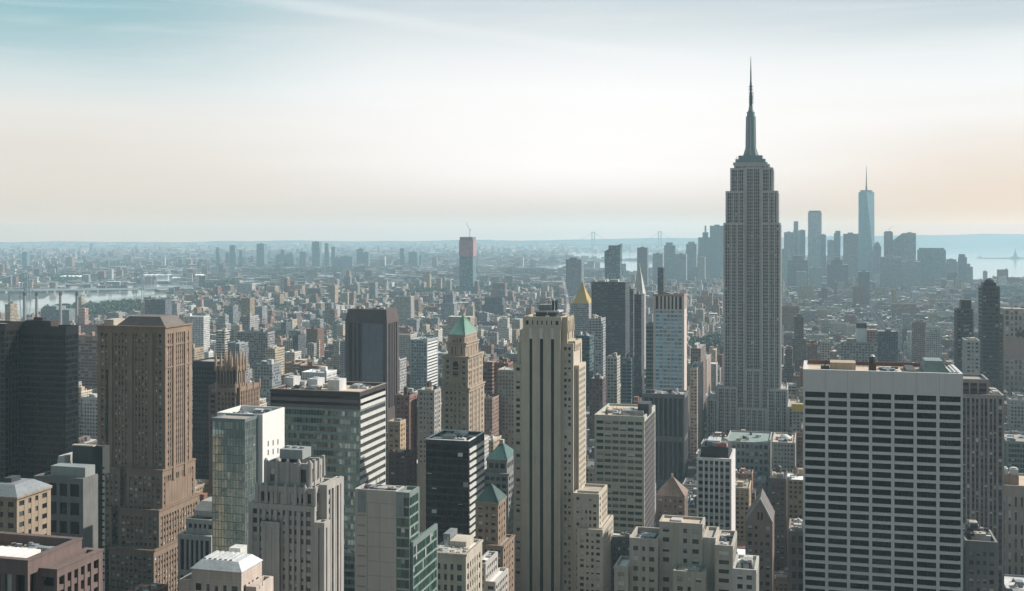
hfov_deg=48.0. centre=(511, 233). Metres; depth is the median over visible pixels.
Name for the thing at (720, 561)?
window
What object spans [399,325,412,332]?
city building
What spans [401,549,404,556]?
window
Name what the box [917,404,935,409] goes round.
window
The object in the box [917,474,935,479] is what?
window
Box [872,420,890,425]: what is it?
window
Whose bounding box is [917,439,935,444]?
window
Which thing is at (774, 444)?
windows
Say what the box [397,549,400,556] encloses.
window
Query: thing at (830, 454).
window
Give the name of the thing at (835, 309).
city building
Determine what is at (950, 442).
window
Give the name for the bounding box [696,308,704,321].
city building
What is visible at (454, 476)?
glass tower
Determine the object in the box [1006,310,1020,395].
windows
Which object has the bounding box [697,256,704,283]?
downtown tower
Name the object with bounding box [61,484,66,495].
window
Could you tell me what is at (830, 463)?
window
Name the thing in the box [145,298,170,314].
city building
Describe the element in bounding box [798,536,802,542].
window
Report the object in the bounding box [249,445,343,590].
deco tower
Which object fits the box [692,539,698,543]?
window
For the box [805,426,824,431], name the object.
window
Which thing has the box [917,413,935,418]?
window
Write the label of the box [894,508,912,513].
window
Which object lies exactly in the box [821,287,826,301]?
city building
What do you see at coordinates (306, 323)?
city building
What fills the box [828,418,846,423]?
window
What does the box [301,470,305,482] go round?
window
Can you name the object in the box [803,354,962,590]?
office slab
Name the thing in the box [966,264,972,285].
downtown tower
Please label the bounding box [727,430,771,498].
building
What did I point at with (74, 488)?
window
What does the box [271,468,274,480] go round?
window
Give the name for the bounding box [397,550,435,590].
windows
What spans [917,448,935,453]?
window
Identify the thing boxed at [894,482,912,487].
window
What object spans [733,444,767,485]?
windows
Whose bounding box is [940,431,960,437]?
window
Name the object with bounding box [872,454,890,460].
window
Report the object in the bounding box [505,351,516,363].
city building
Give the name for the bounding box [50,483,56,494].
window
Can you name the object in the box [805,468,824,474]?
window
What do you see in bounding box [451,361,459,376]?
arched window
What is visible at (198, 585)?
window
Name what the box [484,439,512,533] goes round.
office building
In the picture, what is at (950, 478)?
window
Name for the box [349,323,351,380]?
window
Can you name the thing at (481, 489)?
window
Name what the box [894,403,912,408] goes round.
window
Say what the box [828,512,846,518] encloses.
window
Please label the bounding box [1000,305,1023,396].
skyscraper
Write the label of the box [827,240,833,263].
downtown tower
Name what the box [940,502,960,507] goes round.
window
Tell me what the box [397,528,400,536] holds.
window
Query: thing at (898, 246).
downtown tower
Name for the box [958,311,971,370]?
windows
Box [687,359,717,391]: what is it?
city building
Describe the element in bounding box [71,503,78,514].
window
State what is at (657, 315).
windows
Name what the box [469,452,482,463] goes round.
window
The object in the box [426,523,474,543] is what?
windows
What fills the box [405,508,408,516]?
window
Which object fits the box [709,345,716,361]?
city building
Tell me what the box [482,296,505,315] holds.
city building
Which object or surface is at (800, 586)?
window
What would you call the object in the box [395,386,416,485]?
apartment tower
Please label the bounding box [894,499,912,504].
window
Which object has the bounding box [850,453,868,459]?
window
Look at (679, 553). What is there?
apartment block
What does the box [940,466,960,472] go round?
window
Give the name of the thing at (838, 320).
city building
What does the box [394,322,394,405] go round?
window
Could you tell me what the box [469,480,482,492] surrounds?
window
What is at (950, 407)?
window
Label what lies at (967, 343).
windows
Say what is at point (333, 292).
city building
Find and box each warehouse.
[58,275,81,277]
[140,274,171,277]
[170,277,180,280]
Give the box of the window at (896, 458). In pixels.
[894,455,912,461]
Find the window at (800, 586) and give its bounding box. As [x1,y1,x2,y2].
[798,584,802,590]
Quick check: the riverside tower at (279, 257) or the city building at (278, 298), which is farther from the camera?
the riverside tower at (279, 257)
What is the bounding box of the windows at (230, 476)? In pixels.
[213,460,255,553]
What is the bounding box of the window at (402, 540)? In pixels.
[401,539,404,546]
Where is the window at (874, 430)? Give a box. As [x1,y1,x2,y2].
[872,428,890,434]
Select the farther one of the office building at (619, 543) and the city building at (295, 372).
the city building at (295, 372)
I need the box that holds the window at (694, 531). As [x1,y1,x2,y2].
[692,529,698,533]
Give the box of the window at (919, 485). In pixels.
[917,483,935,488]
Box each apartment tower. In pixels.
[252,359,280,406]
[265,346,284,374]
[388,418,405,451]
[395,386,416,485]
[912,320,925,362]
[925,329,941,359]
[1000,313,1003,394]
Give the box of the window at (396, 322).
[396,322,396,393]
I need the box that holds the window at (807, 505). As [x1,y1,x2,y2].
[805,502,824,508]
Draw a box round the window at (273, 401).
[272,400,358,405]
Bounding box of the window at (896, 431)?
[894,429,912,434]
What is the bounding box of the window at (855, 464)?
[850,462,868,467]
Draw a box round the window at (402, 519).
[401,518,404,526]
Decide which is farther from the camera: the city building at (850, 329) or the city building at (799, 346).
the city building at (850, 329)
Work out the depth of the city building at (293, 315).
2789.68 m
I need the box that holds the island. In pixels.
[978,258,1023,258]
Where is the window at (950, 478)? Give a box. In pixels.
[940,475,960,481]
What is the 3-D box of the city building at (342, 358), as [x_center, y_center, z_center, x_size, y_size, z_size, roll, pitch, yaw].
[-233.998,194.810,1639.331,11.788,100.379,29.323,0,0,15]
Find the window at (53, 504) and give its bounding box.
[51,501,56,513]
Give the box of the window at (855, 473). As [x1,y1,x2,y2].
[850,471,868,476]
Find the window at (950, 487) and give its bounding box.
[940,484,960,489]
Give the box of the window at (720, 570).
[719,569,728,573]
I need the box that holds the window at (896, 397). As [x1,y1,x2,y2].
[894,394,912,400]
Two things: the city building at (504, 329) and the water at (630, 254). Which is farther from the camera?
the water at (630, 254)
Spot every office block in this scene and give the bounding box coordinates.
[0,531,103,590]
[34,444,109,590]
[270,375,385,590]
[355,484,437,590]
[594,401,654,531]
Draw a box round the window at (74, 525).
[71,521,78,533]
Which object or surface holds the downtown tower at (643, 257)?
on the ground
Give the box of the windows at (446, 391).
[446,391,464,429]
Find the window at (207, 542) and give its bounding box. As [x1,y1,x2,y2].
[206,541,208,555]
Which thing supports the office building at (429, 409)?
on the pavement
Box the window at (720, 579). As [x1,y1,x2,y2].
[719,578,728,582]
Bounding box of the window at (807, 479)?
[805,477,824,482]
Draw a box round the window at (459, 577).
[457,575,461,580]
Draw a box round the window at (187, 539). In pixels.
[187,539,188,569]
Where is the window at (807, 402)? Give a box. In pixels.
[805,400,824,405]
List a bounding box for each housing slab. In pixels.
[78,307,88,332]
[107,311,124,318]
[140,302,144,314]
[171,302,180,314]
[197,299,203,306]
[213,343,215,356]
[231,324,241,340]
[289,329,301,338]
[307,342,316,357]
[310,318,323,327]
[316,339,319,357]
[332,320,344,338]
[344,275,351,284]
[406,318,419,333]
[414,279,420,286]
[431,317,439,326]
[436,278,441,288]
[445,280,451,291]
[467,305,473,315]
[479,312,488,320]
[490,331,498,346]
[800,309,815,317]
[821,319,832,332]
[833,294,839,303]
[902,313,910,326]
[919,287,944,294]
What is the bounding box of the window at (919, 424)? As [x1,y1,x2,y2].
[917,421,935,427]
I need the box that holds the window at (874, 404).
[872,402,890,407]
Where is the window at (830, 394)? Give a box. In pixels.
[828,392,846,397]
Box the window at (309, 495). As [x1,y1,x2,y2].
[308,494,310,503]
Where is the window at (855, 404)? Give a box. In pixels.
[850,402,868,407]
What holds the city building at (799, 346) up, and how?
on the pavement
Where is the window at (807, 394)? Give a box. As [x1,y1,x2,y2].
[805,391,824,396]
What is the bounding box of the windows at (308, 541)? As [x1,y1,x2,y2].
[253,538,310,590]
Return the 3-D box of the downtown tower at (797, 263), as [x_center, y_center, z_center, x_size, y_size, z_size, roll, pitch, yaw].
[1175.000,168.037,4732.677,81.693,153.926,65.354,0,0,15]
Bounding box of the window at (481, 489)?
[469,487,482,499]
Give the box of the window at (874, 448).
[872,446,890,451]
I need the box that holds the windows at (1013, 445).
[1004,442,1023,472]
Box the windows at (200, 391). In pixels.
[193,390,208,479]
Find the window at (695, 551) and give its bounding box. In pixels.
[692,549,698,553]
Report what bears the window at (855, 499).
in the office slab
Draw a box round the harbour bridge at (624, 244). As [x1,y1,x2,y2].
[565,231,683,246]
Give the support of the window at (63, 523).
in the office block at (75, 477)
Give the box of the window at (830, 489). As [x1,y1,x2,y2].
[828,487,846,492]
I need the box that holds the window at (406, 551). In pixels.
[405,549,408,557]
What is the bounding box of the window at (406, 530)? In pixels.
[405,529,408,536]
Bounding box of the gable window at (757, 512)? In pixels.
[757,512,762,519]
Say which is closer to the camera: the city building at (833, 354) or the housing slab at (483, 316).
the city building at (833, 354)
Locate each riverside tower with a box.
[22,251,29,265]
[66,256,74,266]
[90,243,93,251]
[108,269,113,279]
[162,257,165,265]
[186,260,192,265]
[216,247,219,266]
[226,252,228,266]
[230,245,236,265]
[239,250,242,266]
[257,243,266,266]
[276,254,286,263]
[281,249,285,262]
[287,253,294,266]
[300,252,305,266]
[312,241,321,266]
[325,243,328,266]
[331,247,335,266]
[335,257,339,267]
[340,255,352,266]
[357,248,364,264]
[364,251,369,265]
[380,256,385,265]
[400,248,404,264]
[408,251,418,265]
[419,255,421,265]
[432,257,437,266]
[519,257,523,265]
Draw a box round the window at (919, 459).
[917,456,935,462]
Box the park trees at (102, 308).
[40,286,1023,353]
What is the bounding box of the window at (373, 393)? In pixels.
[360,388,384,399]
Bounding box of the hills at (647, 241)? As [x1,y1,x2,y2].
[482,236,842,244]
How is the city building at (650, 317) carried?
on the pavement
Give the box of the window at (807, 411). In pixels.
[805,408,824,414]
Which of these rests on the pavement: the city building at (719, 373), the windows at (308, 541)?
the city building at (719, 373)
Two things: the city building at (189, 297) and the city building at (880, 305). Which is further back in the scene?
the city building at (189, 297)
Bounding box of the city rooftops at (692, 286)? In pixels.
[0,266,1023,590]
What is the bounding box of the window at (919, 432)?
[917,430,935,435]
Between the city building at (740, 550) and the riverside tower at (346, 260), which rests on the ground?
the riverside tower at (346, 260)
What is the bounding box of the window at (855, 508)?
[850,505,868,511]
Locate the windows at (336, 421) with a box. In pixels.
[286,419,358,590]
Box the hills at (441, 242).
[0,240,486,244]
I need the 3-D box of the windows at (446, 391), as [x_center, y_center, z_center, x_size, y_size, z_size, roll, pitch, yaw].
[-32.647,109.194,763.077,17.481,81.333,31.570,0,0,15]
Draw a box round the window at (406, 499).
[405,498,408,505]
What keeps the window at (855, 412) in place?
in the office slab
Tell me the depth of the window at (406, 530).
469.05 m
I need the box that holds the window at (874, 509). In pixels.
[872,506,890,512]
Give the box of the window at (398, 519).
[397,518,400,525]
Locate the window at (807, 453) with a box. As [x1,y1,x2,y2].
[805,451,824,456]
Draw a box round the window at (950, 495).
[940,493,960,498]
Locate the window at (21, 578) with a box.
[18,575,24,590]
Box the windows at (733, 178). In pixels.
[708,176,790,437]
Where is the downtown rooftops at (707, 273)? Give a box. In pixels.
[697,255,957,277]
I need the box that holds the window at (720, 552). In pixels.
[719,551,728,554]
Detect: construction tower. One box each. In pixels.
[459,223,475,293]
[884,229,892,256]
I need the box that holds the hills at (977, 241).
[826,234,1023,247]
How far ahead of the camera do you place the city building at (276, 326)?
2677.17 m
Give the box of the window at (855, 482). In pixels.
[850,479,868,485]
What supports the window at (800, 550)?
in the apartment building at (795, 556)
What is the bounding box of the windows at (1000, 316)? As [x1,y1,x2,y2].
[1000,316,1001,392]
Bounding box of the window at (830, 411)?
[828,409,846,414]
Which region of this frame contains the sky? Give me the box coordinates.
[0,0,1023,241]
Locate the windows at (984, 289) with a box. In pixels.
[983,288,997,388]
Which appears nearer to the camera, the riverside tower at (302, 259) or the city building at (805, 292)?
the city building at (805, 292)
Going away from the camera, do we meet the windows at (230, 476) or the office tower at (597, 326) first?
the windows at (230, 476)
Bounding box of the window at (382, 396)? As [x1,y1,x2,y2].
[360,395,384,405]
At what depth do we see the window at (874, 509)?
529.89 m
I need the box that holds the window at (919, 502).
[917,500,935,506]
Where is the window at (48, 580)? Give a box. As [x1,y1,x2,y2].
[45,577,53,584]
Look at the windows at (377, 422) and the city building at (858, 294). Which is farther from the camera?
the city building at (858, 294)
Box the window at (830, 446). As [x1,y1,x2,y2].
[828,444,846,449]
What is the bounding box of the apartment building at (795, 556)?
[788,518,802,590]
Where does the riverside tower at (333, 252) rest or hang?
on the ground
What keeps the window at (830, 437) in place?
in the office slab
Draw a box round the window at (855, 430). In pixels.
[850,427,868,433]
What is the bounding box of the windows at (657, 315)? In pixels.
[656,311,681,389]
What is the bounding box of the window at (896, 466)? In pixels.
[894,464,912,469]
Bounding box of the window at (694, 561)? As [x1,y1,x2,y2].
[692,559,698,563]
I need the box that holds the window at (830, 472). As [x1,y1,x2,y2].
[828,469,846,475]
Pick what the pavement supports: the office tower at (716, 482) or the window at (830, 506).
the office tower at (716, 482)
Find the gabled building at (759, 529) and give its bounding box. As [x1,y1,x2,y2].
[745,488,774,590]
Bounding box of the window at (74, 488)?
[71,484,78,496]
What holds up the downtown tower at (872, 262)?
on the ground
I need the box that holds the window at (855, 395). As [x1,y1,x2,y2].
[850,393,868,398]
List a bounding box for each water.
[0,291,166,316]
[128,284,193,289]
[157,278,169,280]
[537,260,651,271]
[559,251,661,258]
[676,246,883,255]
[916,248,1023,278]
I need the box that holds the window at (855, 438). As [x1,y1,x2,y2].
[850,436,868,441]
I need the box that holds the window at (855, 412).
[850,410,868,415]
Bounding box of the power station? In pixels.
[29,305,74,324]
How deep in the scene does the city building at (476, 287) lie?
4265.49 m
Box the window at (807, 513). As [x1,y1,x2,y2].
[805,511,824,516]
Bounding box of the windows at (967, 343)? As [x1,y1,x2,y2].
[967,343,977,371]
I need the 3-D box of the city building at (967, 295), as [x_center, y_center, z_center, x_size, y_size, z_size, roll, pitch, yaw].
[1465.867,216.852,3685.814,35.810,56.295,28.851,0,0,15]
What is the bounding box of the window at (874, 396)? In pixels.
[872,394,890,399]
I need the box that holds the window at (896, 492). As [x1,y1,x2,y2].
[894,490,912,496]
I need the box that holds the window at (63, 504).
[61,502,66,513]
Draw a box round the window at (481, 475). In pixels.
[469,473,482,484]
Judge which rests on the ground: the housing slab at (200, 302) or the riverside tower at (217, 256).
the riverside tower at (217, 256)
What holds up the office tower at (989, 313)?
on the pavement
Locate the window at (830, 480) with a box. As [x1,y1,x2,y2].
[828,478,846,483]
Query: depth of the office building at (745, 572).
431.96 m
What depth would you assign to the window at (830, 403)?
534.96 m
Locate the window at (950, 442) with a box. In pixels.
[940,440,960,445]
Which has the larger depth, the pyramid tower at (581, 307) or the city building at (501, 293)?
the city building at (501, 293)
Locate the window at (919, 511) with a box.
[917,509,935,514]
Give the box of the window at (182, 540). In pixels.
[181,539,183,568]
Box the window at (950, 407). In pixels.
[940,405,960,410]
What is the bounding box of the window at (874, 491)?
[872,489,890,494]
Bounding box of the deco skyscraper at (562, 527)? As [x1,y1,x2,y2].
[513,300,612,590]
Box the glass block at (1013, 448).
[1004,430,1023,472]
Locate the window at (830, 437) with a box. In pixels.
[828,435,846,440]
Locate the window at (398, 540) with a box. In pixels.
[397,538,400,546]
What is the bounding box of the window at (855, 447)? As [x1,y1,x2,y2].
[850,445,868,450]
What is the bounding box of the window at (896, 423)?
[894,421,912,426]
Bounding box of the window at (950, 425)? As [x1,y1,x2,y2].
[940,422,960,428]
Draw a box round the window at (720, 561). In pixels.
[719,560,728,564]
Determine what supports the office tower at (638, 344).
on the pavement
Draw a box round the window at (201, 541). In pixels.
[201,541,202,558]
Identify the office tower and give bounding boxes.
[0,321,24,481]
[96,314,199,590]
[345,302,398,431]
[410,336,437,388]
[588,314,605,376]
[591,279,629,383]
[630,286,635,356]
[634,291,643,398]
[646,283,686,389]
[657,267,664,292]
[697,434,734,530]
[877,328,897,361]
[954,299,973,371]
[962,337,979,373]
[963,374,1003,590]
[978,278,999,390]
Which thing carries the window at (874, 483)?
in the office slab
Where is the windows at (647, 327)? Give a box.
[646,326,652,388]
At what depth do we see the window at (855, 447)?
532.48 m
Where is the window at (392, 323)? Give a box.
[392,323,392,405]
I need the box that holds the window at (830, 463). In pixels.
[828,461,846,466]
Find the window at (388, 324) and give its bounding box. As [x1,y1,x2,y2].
[388,324,388,407]
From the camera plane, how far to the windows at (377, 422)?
660.42 m
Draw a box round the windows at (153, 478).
[102,352,196,590]
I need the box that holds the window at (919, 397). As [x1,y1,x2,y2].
[917,395,935,400]
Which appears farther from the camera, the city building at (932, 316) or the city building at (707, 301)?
the city building at (707, 301)
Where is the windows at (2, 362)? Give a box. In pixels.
[1,359,19,481]
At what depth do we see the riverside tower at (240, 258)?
8002.29 m
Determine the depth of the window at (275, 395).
647.17 m
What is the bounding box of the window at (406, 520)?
[405,518,408,526]
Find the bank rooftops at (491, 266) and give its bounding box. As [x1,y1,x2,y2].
[0,248,697,293]
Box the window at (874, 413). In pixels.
[872,411,890,416]
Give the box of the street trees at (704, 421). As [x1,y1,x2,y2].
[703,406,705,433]
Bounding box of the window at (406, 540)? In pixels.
[405,539,408,546]
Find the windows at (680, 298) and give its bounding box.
[656,296,681,308]
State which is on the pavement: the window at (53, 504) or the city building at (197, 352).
the city building at (197, 352)
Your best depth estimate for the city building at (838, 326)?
2536.81 m
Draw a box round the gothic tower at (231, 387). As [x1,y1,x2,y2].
[209,349,260,493]
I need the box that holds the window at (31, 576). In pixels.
[30,574,32,590]
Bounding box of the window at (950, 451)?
[940,449,960,454]
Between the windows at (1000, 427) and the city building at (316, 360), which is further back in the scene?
the city building at (316, 360)
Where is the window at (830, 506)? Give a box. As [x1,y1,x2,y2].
[828,504,846,509]
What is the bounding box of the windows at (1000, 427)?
[963,424,1001,589]
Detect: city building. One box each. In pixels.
[5,301,17,320]
[78,295,85,304]
[79,332,96,387]
[79,386,96,435]
[79,436,84,443]
[82,393,96,437]
[83,435,96,443]
[84,323,99,333]
[127,582,167,590]
[128,587,157,590]
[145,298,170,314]
[183,313,209,349]
[184,294,196,300]
[192,344,203,360]
[195,479,208,493]
[196,298,217,307]
[199,492,211,502]
[204,347,212,357]
[216,314,230,330]
[216,328,233,357]
[224,304,237,324]
[228,340,243,357]
[235,342,249,383]
[236,327,274,367]
[240,282,254,294]
[242,297,254,315]
[242,313,258,330]
[255,305,266,321]
[266,284,277,291]
[271,320,282,331]
[274,293,283,304]
[275,335,285,346]
[281,320,291,335]
[281,369,299,384]
[282,335,292,351]
[284,301,293,309]
[285,318,296,329]
[285,349,300,361]
[285,360,301,373]
[287,285,304,294]
[287,311,300,324]
[289,289,297,297]
[292,330,305,355]
[293,361,306,372]
[294,325,303,333]
[299,361,325,379]
[301,366,336,380]
[302,320,309,327]
[304,355,321,363]
[305,287,324,297]
[306,325,323,355]
[310,292,318,302]
[311,309,322,317]
[322,350,332,361]
[323,302,333,322]
[328,308,338,325]
[329,284,337,302]
[331,339,342,365]
[336,323,344,335]
[340,290,350,304]
[340,339,344,377]
[349,291,355,304]
[369,282,377,298]
[386,431,387,484]
[390,290,406,297]
[394,295,413,325]
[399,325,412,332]
[399,333,415,363]
[399,357,406,391]
[407,368,409,387]
[408,388,417,393]
[414,299,421,310]
[421,324,430,333]
[424,273,430,287]
[424,305,440,312]
[427,292,435,302]
[434,328,442,342]
[439,324,447,337]
[441,291,456,319]
[448,314,474,338]
[474,281,479,293]
[475,308,481,321]
[477,320,498,326]
[477,324,494,330]
[477,329,484,337]
[481,341,496,357]
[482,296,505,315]
[483,357,496,393]
[484,393,500,434]
[484,435,488,469]
[487,430,501,454]
[490,355,512,393]
[491,281,507,296]
[494,344,515,355]
[496,289,507,298]
[497,316,511,342]
[497,366,512,448]
[499,339,506,346]
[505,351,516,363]
[506,290,515,304]
[510,313,525,320]
[523,291,536,300]
[526,304,533,314]
[538,297,550,308]
[586,410,589,428]
[586,417,586,453]
[586,454,593,483]
[587,429,589,444]
[588,446,593,459]
[634,396,641,403]
[646,297,652,310]
[648,311,652,321]
[682,474,696,487]
[686,487,696,497]
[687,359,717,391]
[688,427,689,447]
[688,495,696,516]
[690,322,699,337]
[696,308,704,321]
[696,449,700,473]
[697,294,712,311]
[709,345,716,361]
[712,296,719,319]
[717,350,722,381]
[718,364,720,382]
[735,479,750,537]
[737,537,744,546]
[737,547,744,554]
[738,468,755,503]
[753,472,766,496]
[774,572,787,590]
[782,304,798,331]
[782,378,798,398]
[783,331,791,346]
[784,346,793,382]
[787,467,802,567]
[788,392,796,400]
[792,314,805,371]
[794,429,801,453]
[796,387,802,402]
[796,454,801,467]
[798,283,814,301]
[799,362,803,386]
[801,423,802,467]
[806,331,828,340]
[807,340,816,359]
[817,308,826,322]
[820,336,829,359]
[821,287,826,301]
[828,317,844,321]
[830,305,842,312]
[830,346,836,359]
[831,321,848,334]
[838,289,848,297]
[845,313,855,323]
[846,322,855,337]
[852,286,864,307]
[853,306,861,317]
[875,286,888,295]
[877,299,883,309]
[890,287,896,315]
[891,301,915,319]
[902,325,911,350]
[907,331,911,358]
[910,334,911,362]
[912,291,918,302]
[916,304,935,309]
[926,323,939,331]
[928,312,936,323]
[936,320,953,326]
[937,309,953,315]
[946,271,956,284]
[947,347,953,359]
[948,338,953,348]
[952,330,977,338]
[956,278,962,292]
[962,288,977,296]
[963,292,975,298]
[998,276,1007,285]
[1004,395,1023,430]
[1004,574,1023,590]
[1012,293,1023,305]
[1012,388,1023,396]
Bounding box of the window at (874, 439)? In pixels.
[872,437,890,442]
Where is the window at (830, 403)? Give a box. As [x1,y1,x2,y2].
[828,401,846,406]
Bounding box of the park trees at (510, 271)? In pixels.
[0,261,630,292]
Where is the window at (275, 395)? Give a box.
[272,393,358,399]
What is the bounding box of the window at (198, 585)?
[196,583,200,589]
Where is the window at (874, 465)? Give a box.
[872,463,890,468]
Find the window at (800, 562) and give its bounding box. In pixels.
[798,560,802,566]
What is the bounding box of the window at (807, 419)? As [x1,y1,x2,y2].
[805,417,824,422]
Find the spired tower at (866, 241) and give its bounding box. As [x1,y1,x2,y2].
[858,166,874,270]
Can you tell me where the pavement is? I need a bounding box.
[655,304,910,510]
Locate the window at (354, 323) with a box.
[354,323,355,381]
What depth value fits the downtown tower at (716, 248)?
5801.33 m
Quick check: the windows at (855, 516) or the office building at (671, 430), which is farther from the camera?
the office building at (671, 430)
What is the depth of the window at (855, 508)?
532.48 m
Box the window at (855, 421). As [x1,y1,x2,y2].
[850,419,868,424]
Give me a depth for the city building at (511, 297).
3732.25 m
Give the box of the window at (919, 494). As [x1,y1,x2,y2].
[917,491,935,497]
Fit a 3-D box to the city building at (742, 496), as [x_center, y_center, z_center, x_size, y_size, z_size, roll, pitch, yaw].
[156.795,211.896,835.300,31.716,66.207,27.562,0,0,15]
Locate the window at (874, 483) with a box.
[872,480,890,486]
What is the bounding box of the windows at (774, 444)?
[774,444,792,471]
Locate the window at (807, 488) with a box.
[805,485,824,491]
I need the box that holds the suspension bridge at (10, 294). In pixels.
[0,267,198,301]
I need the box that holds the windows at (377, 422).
[360,418,384,484]
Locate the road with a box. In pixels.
[655,299,954,527]
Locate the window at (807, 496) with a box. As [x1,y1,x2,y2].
[805,494,824,499]
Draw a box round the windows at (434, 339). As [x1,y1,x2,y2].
[412,339,436,388]
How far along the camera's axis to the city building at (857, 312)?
3145.90 m
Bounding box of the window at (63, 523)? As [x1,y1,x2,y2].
[61,521,66,532]
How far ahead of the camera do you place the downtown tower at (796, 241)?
5750.92 m
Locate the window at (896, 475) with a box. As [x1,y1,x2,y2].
[894,473,912,478]
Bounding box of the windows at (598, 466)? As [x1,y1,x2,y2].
[597,465,641,531]
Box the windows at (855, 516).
[805,514,960,590]
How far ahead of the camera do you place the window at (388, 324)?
1155.40 m
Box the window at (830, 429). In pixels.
[828,426,846,432]
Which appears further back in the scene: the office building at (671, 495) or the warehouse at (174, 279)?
the warehouse at (174, 279)
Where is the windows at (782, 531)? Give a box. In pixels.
[773,508,783,569]
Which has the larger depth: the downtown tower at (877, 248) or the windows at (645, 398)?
the downtown tower at (877, 248)
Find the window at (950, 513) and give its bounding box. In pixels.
[940,510,960,516]
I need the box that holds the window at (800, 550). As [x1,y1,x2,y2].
[798,548,802,554]
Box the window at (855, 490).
[850,488,868,493]
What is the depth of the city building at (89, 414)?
1048.72 m
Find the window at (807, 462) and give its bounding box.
[805,460,824,465]
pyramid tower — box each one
[440,312,484,430]
[570,275,590,337]
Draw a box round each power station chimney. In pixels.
[23,292,25,320]
[35,292,37,316]
[59,292,61,324]
[75,292,77,322]
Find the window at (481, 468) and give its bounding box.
[469,466,482,477]
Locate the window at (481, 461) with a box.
[469,459,482,470]
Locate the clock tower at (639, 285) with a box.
[634,264,645,368]
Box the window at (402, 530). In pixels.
[401,528,404,536]
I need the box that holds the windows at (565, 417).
[516,416,599,590]
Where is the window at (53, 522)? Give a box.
[51,520,56,531]
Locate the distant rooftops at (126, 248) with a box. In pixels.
[0,242,842,254]
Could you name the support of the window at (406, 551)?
in the office block at (396, 549)
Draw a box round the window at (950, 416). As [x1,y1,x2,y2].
[940,414,960,419]
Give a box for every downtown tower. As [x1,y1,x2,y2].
[566,257,583,296]
[637,247,648,285]
[652,253,663,283]
[664,242,675,280]
[676,253,686,282]
[686,242,696,274]
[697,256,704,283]
[698,226,709,269]
[710,225,722,278]
[782,248,788,287]
[784,231,793,259]
[787,255,807,289]
[793,221,798,254]
[796,271,805,293]
[799,230,804,259]
[808,211,821,272]
[809,266,821,289]
[821,234,825,276]
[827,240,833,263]
[827,257,847,288]
[834,231,839,256]
[843,233,857,284]
[858,271,869,303]
[868,251,875,280]
[873,242,880,273]
[879,255,901,288]
[893,233,903,260]
[901,260,920,290]
[904,232,915,260]
[917,248,945,283]
[946,258,955,277]
[958,254,966,282]
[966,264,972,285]
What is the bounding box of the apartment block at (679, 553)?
[614,515,736,590]
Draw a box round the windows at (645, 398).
[644,397,681,480]
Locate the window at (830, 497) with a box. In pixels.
[828,495,846,501]
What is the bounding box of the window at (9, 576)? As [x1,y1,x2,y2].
[7,574,11,590]
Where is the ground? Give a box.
[0,255,1022,319]
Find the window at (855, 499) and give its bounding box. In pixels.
[850,496,868,502]
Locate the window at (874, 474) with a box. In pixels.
[872,472,890,477]
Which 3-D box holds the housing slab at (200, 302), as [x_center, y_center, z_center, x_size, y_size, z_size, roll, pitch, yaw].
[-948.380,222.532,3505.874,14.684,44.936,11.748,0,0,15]
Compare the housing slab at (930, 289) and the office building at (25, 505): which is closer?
the office building at (25, 505)
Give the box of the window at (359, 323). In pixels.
[359,323,360,381]
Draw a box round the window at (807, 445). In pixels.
[805,443,824,448]
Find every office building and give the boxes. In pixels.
[0,475,52,534]
[178,496,211,590]
[179,544,272,590]
[388,448,412,485]
[418,380,440,532]
[438,528,482,590]
[474,483,514,590]
[482,551,507,590]
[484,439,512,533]
[589,374,605,438]
[606,352,619,404]
[611,530,631,590]
[642,388,687,489]
[655,473,688,527]
[690,342,705,410]
[690,361,702,458]
[706,354,710,396]
[733,554,758,590]
[769,465,786,569]
[772,432,795,471]
[791,401,802,432]
[841,322,877,361]
[963,519,997,590]
[1004,466,1023,574]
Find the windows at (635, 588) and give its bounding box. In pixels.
[618,577,728,590]
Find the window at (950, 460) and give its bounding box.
[940,458,960,463]
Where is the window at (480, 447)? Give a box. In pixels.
[469,445,482,455]
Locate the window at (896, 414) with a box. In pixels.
[894,412,912,417]
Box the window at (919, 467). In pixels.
[917,465,935,471]
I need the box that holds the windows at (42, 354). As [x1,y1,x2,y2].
[20,352,76,478]
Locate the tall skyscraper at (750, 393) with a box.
[706,61,798,438]
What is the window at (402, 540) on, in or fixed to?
in the office block at (396, 549)
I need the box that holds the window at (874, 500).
[872,498,890,503]
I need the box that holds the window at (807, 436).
[805,434,824,439]
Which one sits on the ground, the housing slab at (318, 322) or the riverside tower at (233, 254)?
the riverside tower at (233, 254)
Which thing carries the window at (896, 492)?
in the office slab
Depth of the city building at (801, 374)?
1385.98 m
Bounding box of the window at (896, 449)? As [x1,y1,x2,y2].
[894,447,912,452]
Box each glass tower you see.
[20,312,78,478]
[192,357,233,479]
[212,405,284,553]
[425,430,484,544]
[576,332,593,409]
[604,244,621,281]
[621,353,633,403]
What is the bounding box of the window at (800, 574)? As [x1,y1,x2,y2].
[798,572,802,578]
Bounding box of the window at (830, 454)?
[828,452,846,458]
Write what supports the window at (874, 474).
in the office slab
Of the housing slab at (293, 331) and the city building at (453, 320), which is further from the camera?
the city building at (453, 320)
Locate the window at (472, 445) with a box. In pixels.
[469,438,482,448]
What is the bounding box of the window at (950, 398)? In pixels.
[940,396,960,401]
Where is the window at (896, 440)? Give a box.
[894,438,912,443]
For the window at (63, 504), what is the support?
in the office block at (75, 477)
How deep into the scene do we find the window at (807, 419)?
537.71 m
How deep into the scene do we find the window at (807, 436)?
537.84 m

